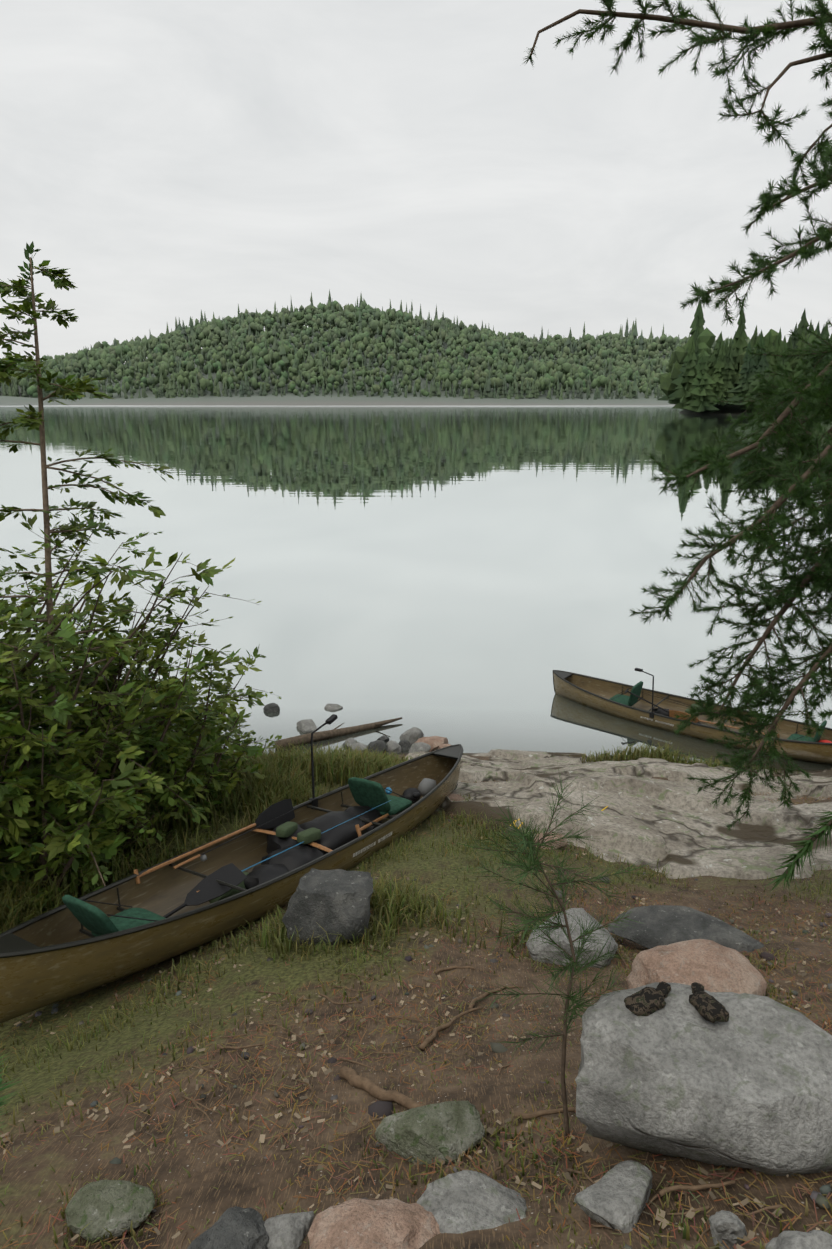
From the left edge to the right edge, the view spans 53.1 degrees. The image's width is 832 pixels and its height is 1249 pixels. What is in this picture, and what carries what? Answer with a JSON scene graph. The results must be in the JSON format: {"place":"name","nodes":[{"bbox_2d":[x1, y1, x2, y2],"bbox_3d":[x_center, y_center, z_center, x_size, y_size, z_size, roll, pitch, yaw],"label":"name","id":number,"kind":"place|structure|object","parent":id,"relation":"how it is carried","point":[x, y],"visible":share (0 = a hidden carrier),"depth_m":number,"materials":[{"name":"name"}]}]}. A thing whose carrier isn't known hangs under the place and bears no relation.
{"place":"outdoors","nodes":[
{"label":"outdoors","id":0,"kind":"place"},
{"bbox_2d":[0,405,831,771],"bbox_3d":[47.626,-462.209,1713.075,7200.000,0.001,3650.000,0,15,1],"label":"lake","id":1,"kind":"structure","parent":0,"point":[470,579],"depth_m":28.90,"materials":[{"name":"liquid"}]},
{"bbox_2d":[263,703,279,712],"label":"shore rock","id":2,"kind":"object","parent":1,"relation":"in","point":[272,707],"visible":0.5,"depth_m":14.26,"materials":[{"name":"grey stone"}]},
{"bbox_2d":[296,719,316,732],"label":"shore rock","id":3,"kind":"object","parent":1,"relation":"in","point":[306,726],"visible":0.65,"depth_m":13.50,"materials":[{"name":"grey stone"}]},
{"bbox_2d":[324,704,342,710],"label":"shore rock","id":4,"kind":"object","parent":1,"relation":"in","point":[332,707],"visible":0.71,"depth_m":14.37,"materials":[{"name":"grey stone"}]},
{"bbox_2d":[275,717,401,748],"bbox_3d":[-1.179,1.710,13.274,2.214,0.178,0.287,-8,17,-26],"label":"drift log","id":5,"kind":"object","parent":1,"relation":"on","point":[317,736],"visible":0.85,"depth_m":13.12,"materials":[{"name":"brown wood"}]},
{"bbox_2d":[377,735,388,741],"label":"shore rock","id":6,"kind":"object","parent":1,"relation":"in","point":[384,738],"visible":0.48,"depth_m":12.99,"materials":[{"name":"grey stone"}]},
{"bbox_2d":[553,668,831,764],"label":"canoe","id":7,"kind":"object","parent":1,"relation":"on","point":[617,699],"visible":0.75,"depth_m":13.66,"materials":[{"name":"brown"}]},
{"bbox_2d":[0,330,831,1248],"bbox_3d":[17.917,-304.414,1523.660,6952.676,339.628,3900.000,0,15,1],"label":"ground","id":8,"kind":"structure","parent":0,"point":[252,1180],"depth_m":3.90,"materials":[{"name":"brown soil"}]},
{"bbox_2d":[65,1179,154,1242],"bbox_3d":[-1.026,1.970,2.801,0.289,0.141,0.208,-3,15,-10],"label":"rock","id":9,"kind":"object","parent":8,"relation":"on","point":[115,1208],"visible":0.96,"depth_m":2.76,"materials":[{"name":"stone"}]},
{"bbox_2d":[0,507,281,918],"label":"shrub","id":10,"kind":"object","parent":8,"relation":"on","point":[25,828],"depth_m":6.76,"materials":[{"name":"green plant"}]},
{"bbox_2d":[187,1206,268,1248],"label":"rock","id":11,"kind":"object","parent":8,"relation":"on","point":[236,1227],"visible":1,"depth_m":2.54,"materials":[{"name":"grey stone"}]},
{"bbox_2d":[0,714,462,1023],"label":"canoe","id":12,"kind":"object","parent":8,"relation":"on","point":[205,893],"visible":0.98,"depth_m":6.06,"materials":[{"name":"brown"}]},
{"bbox_2d":[264,1211,313,1248],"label":"rock","id":13,"kind":"object","parent":8,"relation":"on","point":[288,1231],"visible":0.83,"depth_m":2.59,"materials":[{"name":"grey stone"}]},
{"bbox_2d":[282,868,372,945],"bbox_3d":[-0.518,1.838,5.396,0.556,0.469,0.535,5,16,18],"label":"dark boulder","id":14,"kind":"object","parent":8,"relation":"on","point":[331,903],"visible":0.83,"depth_m":5.19,"materials":[{"name":"grey stone"}]},
{"bbox_2d":[343,738,357,747],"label":"shore rock","id":15,"kind":"object","parent":8,"relation":"on","point":[350,741],"visible":0.42,"depth_m":12.86,"materials":[{"name":"grey stone"}]},
{"bbox_2d":[350,742,366,754],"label":"shore rock","id":16,"kind":"object","parent":8,"relation":"on","point":[358,744],"visible":0.44,"depth_m":12.28,"materials":[{"name":"grey stone"}]},
{"bbox_2d":[308,1198,439,1248],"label":"pink rock","id":17,"kind":"object","parent":8,"relation":"on","point":[359,1223],"visible":0.92,"depth_m":2.45,"materials":[{"name":"pink stone"}]},
{"bbox_2d":[367,740,386,754],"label":"shore rock","id":18,"kind":"object","parent":8,"relation":"on","point":[380,745],"visible":0.5,"depth_m":12.30,"materials":[{"name":"grey stone"}]},
{"bbox_2d":[0,289,782,399],"bbox_3d":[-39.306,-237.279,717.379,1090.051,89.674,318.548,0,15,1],"label":"forest","id":19,"kind":"object","parent":8,"relation":"on","point":[609,363],"visible":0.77,"depth_m":648.23,"materials":[{"name":"green plant"}]},
{"bbox_2d":[386,740,400,754],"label":"shore rock","id":20,"kind":"object","parent":8,"relation":"on","point":[392,745],"visible":0.6,"depth_m":12.42,"materials":[{"name":"grey stone"}]},
{"bbox_2d":[398,740,410,749],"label":"shore rock","id":21,"kind":"object","parent":8,"relation":"on","point":[405,744],"visible":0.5,"depth_m":12.76,"materials":[{"name":"grey stone"}]},
{"bbox_2d":[399,727,423,743],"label":"shore rock","id":22,"kind":"object","parent":8,"relation":"on","point":[412,735],"visible":0.4,"depth_m":12.96,"materials":[{"name":"grey stone"}]},
{"bbox_2d":[0,740,831,1248],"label":"grass","id":23,"kind":"structure","parent":8,"relation":"on","point":[286,774],"depth_m":5.99,"materials":[{"name":"green plant"}]},
{"bbox_2d":[0,241,210,890],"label":"tree","id":24,"kind":"object","parent":23,"relation":"on","point":[80,386],"depth_m":6.82,"materials":[{"name":"green plant"}]},
{"bbox_2d":[0,780,831,1248],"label":"forest floor litter","id":25,"kind":"object","parent":8,"relation":"on","point":[664,1222],"visible":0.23,"depth_m":3.60,"materials":[{"name":"brown plant"}]},
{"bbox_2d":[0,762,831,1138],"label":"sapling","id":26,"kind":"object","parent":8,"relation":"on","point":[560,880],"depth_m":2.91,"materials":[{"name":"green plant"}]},
{"bbox_2d":[409,742,430,752],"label":"shore rock","id":27,"kind":"object","parent":8,"relation":"on","point":[419,746],"visible":0.62,"depth_m":12.28,"materials":[{"name":"grey stone"}]},
{"bbox_2d":[16,798,831,1248],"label":"pebbles","id":28,"kind":"object","parent":8,"relation":"on","point":[386,1108],"visible":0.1,"depth_m":3.80,"materials":[{"name":"grey stone"}]},
{"bbox_2d":[375,1100,484,1164],"bbox_3d":[0.053,1.877,3.042,0.397,0.156,0.237,-3,15,-10],"label":"rock","id":29,"kind":"object","parent":8,"relation":"on","point":[453,1130],"visible":0.9,"depth_m":3.02,"materials":[{"name":"stone"}]},
{"bbox_2d":[415,736,447,751],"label":"shore rock","id":30,"kind":"object","parent":8,"relation":"on","point":[433,742],"visible":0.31,"depth_m":12.63,"materials":[{"name":"stone"}]},
{"bbox_2d":[438,744,450,748],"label":"shore rock","id":31,"kind":"object","parent":8,"relation":"on","point":[442,746],"visible":0.35,"depth_m":12.11,"materials":[{"name":"pink stone"}]},
{"bbox_2d":[448,794,464,800],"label":"rock","id":32,"kind":"object","parent":8,"relation":"on","point":[456,797],"visible":0.21,"depth_m":8.52,"materials":[{"name":"stone"}]},
{"bbox_2d":[133,948,786,1248],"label":"fallen twigs","id":33,"kind":"object","parent":8,"relation":"on","point":[352,1077],"visible":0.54,"depth_m":3.46,"materials":[{"name":"brown wood"}]},
{"bbox_2d":[417,1170,527,1233],"bbox_3d":[0.180,1.796,2.544,0.362,0.080,0.246,5,16,18],"label":"flat rock","id":34,"kind":"object","parent":8,"relation":"on","point":[463,1201],"visible":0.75,"depth_m":2.54,"materials":[{"name":"grey stone"}]},
{"bbox_2d":[534,832,567,849],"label":"rock","id":35,"kind":"object","parent":8,"relation":"on","point":[541,835],"visible":0.4,"depth_m":7.17,"materials":[{"name":"grey stone"}]},
{"bbox_2d":[526,908,617,967],"bbox_3d":[0.989,1.963,5.106,0.619,0.292,0.440,-8,17,-26],"label":"rock","id":36,"kind":"object","parent":8,"relation":"on","point":[543,949],"visible":0.69,"depth_m":4.99,"materials":[{"name":"grey stone"}]},
{"bbox_2d":[574,1160,652,1232],"bbox_3d":[0.601,1.672,2.421,0.263,0.105,0.166,-12,19,-37],"label":"angular rock","id":37,"kind":"object","parent":8,"relation":"on","point":[616,1196],"visible":0.92,"depth_m":2.39,"materials":[{"name":"grey stone"}]},
{"bbox_2d":[405,749,831,879],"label":"ledge rock","id":38,"kind":"object","parent":8,"relation":"on","point":[631,794],"visible":0.75,"depth_m":8.41,"materials":[{"name":"grey stone"}]},
{"bbox_2d":[608,905,763,953],"bbox_3d":[1.751,2.049,5.420,0.980,0.229,0.410,3,15,10],"label":"rock","id":39,"kind":"object","parent":8,"relation":"on","point":[658,925],"visible":0.65,"depth_m":5.38,"materials":[{"name":"grey stone"}]},
{"bbox_2d":[625,939,767,995],"bbox_3d":[1.480,1.894,4.386,0.721,0.342,0.482,-3,15,-10],"label":"pink rock","id":40,"kind":"object","parent":8,"relation":"on","point":[710,966],"visible":0.67,"depth_m":4.33,"materials":[{"name":"stone"}]},
{"bbox_2d":[575,982,831,1175],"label":"boulder","id":41,"kind":"object","parent":8,"relation":"on","point":[748,1084],"visible":0.96,"depth_m":2.54,"materials":[{"name":"grey stone"}]},
{"bbox_2d":[624,981,728,1022],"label":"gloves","id":42,"kind":"object","parent":41,"relation":"on","point":[646,1001],"visible":1,"depth_m":2.73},
{"bbox_2d":[709,1210,746,1248],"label":"rock","id":43,"kind":"object","parent":8,"relation":"on","point":[728,1228],"visible":0.96,"depth_m":2.20,"materials":[{"name":"grey stone"}]},
{"bbox_2d":[658,302,831,414],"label":"trees","id":44,"kind":"object","parent":8,"relation":"on","point":[698,376],"visible":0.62,"depth_m":254.67,"materials":[{"name":"green plant"}]},
{"bbox_2d":[765,1230,831,1248],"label":"rock","id":45,"kind":"object","parent":8,"relation":"on","point":[816,1239],"visible":1,"depth_m":1.99,"materials":[{"name":"grey stone"}]},
{"bbox_2d":[0,0,831,363],"label":"sky","id":46,"kind":"structure","parent":0,"point":[183,159],"materials":[{"name":"white"}]},
{"bbox_2d":[522,0,831,833],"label":"conifer tree","id":47,"kind":"object","parent":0,"point":[764,458],"depth_m":4.82,"materials":[{"name":"green plant"}]}
]}

